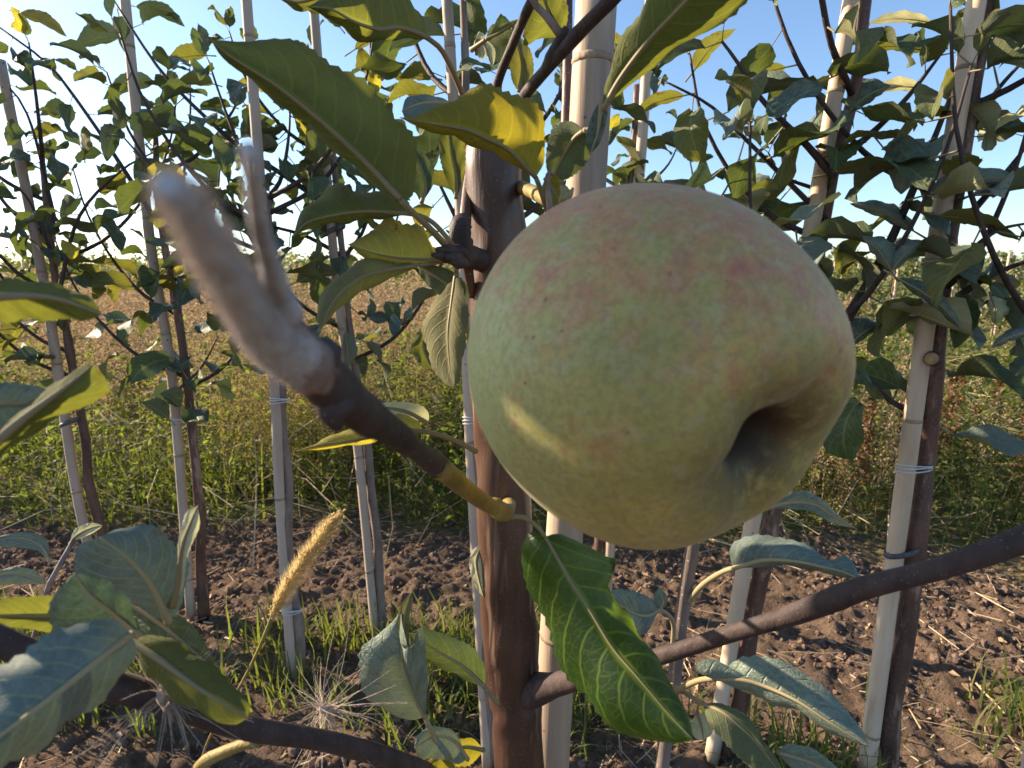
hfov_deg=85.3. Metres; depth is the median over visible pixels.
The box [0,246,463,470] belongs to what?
tall dry weeds
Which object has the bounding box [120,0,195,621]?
bamboo cane
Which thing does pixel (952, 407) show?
dock plant
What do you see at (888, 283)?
apple tree
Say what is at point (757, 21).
sky
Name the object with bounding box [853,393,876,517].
dock plant
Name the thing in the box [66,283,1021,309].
dry weeds
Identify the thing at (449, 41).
bamboo cane
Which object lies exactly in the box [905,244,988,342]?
apple tree
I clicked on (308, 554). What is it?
foxtail grass
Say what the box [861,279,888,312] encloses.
apple tree
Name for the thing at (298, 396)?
feathery weeds
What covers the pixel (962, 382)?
dock plant
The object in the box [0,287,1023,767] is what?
ground
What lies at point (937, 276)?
apple tree
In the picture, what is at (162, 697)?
dry grass tuft
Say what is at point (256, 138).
bamboo cane
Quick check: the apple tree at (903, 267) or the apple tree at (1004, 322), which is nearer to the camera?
the apple tree at (903, 267)
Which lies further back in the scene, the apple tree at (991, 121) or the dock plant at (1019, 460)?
the dock plant at (1019, 460)
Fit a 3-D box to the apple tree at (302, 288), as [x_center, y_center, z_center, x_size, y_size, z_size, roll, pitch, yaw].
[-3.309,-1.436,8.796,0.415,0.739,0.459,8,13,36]
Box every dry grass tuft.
[58,614,276,766]
[254,599,407,767]
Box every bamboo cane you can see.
[0,59,92,542]
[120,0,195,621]
[241,0,301,678]
[309,12,378,636]
[442,0,490,767]
[538,0,616,767]
[604,0,651,590]
[705,0,859,765]
[857,0,986,767]
[1020,743,1023,767]
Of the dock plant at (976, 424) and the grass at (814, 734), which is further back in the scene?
the dock plant at (976, 424)
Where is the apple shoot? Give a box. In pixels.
[0,523,102,637]
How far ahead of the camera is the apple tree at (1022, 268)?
8.98 m
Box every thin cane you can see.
[883,267,899,357]
[951,285,954,296]
[990,253,1010,354]
[990,258,1002,338]
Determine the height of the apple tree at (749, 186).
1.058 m
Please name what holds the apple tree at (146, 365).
on the ground at (64, 747)
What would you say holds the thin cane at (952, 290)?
on the ground at (64, 747)
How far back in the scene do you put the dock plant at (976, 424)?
1.70 m
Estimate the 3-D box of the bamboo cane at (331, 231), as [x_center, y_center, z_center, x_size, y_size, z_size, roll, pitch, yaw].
[-0.249,-0.060,0.840,0.054,1.004,0.018,0,11,0]
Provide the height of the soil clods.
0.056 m
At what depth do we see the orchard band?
11.19 m
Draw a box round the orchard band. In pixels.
[0,240,1023,298]
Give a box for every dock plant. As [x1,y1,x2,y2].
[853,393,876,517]
[875,401,885,447]
[892,379,907,443]
[938,369,959,485]
[947,375,966,440]
[961,404,982,473]
[987,380,1003,447]
[1006,412,1023,522]
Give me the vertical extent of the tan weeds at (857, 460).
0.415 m
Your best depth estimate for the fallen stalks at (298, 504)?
1.44 m
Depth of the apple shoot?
0.41 m
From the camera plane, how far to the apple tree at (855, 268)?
7.62 m
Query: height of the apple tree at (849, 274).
0.796 m
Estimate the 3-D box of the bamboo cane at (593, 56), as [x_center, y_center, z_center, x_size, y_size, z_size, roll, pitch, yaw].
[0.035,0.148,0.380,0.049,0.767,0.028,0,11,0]
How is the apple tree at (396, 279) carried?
on the ground at (64, 747)
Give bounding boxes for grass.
[0,341,1023,551]
[0,580,1023,767]
[201,509,345,756]
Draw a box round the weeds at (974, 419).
[0,301,1023,543]
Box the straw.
[0,472,1023,767]
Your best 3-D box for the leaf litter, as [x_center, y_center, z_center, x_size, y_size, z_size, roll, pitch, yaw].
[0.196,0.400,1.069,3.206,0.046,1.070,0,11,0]
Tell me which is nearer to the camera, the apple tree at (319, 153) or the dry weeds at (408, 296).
the apple tree at (319, 153)
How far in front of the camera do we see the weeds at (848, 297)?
4.80 m
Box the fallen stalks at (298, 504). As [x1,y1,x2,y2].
[0,337,1023,569]
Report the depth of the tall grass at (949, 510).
1.53 m
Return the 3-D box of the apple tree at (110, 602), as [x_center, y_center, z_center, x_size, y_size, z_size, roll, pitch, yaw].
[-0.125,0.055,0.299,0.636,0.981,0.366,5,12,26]
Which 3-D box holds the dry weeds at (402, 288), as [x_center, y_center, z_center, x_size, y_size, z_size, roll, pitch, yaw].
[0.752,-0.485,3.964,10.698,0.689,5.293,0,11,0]
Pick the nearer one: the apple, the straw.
the apple
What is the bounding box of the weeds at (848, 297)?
[24,293,1010,357]
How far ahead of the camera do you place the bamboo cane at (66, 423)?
0.88 m
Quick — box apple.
[467,183,855,549]
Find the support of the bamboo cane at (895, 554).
on the ground at (64, 747)
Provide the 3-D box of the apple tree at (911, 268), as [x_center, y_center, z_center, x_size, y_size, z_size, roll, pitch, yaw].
[4.793,-1.108,6.712,0.526,0.874,0.510,0,11,0]
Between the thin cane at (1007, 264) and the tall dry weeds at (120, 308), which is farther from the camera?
the thin cane at (1007, 264)
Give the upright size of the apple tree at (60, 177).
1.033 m
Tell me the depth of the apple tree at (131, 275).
5.58 m
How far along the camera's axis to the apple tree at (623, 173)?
0.89 m
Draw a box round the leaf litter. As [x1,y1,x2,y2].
[0,485,1023,767]
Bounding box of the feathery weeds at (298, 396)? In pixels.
[107,308,462,500]
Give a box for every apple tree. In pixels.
[0,0,292,622]
[0,0,1023,767]
[0,6,218,537]
[49,0,402,679]
[103,1,454,632]
[120,272,147,310]
[295,274,309,299]
[360,0,655,767]
[383,274,411,306]
[428,263,453,306]
[538,61,775,554]
[641,0,1023,762]
[732,0,1023,767]
[832,262,871,321]
[843,265,867,302]
[844,0,1023,398]
[855,235,921,354]
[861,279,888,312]
[867,263,910,335]
[897,257,921,327]
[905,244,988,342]
[978,271,1020,350]
[981,250,1023,331]
[1013,265,1023,285]
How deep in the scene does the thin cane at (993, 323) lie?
5.50 m
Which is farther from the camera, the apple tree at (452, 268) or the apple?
the apple tree at (452, 268)
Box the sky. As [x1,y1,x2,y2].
[0,0,1023,263]
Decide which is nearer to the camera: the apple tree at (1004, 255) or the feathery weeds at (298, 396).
the feathery weeds at (298, 396)
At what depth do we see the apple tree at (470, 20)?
0.56 m
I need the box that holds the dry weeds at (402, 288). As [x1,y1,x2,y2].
[0,269,1023,495]
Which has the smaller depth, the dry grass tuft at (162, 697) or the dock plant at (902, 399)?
the dry grass tuft at (162, 697)
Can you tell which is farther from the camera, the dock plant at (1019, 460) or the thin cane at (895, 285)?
the thin cane at (895, 285)
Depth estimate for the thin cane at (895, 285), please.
3.09 m
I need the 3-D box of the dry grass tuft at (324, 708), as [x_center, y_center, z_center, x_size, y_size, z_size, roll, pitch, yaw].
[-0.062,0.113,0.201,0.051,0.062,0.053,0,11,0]
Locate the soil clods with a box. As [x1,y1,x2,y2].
[0,508,1023,767]
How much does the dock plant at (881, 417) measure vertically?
0.268 m
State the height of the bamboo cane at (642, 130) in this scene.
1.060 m
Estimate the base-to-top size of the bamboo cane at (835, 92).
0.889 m
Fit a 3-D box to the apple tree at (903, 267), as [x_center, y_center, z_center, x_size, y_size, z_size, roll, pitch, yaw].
[2.157,-0.402,3.120,0.478,0.854,0.485,4,11,20]
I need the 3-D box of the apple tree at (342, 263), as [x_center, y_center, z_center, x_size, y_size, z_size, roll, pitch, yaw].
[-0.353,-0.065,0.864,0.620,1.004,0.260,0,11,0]
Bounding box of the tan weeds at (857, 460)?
[784,352,1010,528]
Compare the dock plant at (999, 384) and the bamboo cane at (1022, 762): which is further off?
the dock plant at (999, 384)
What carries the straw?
on the ground at (64, 747)

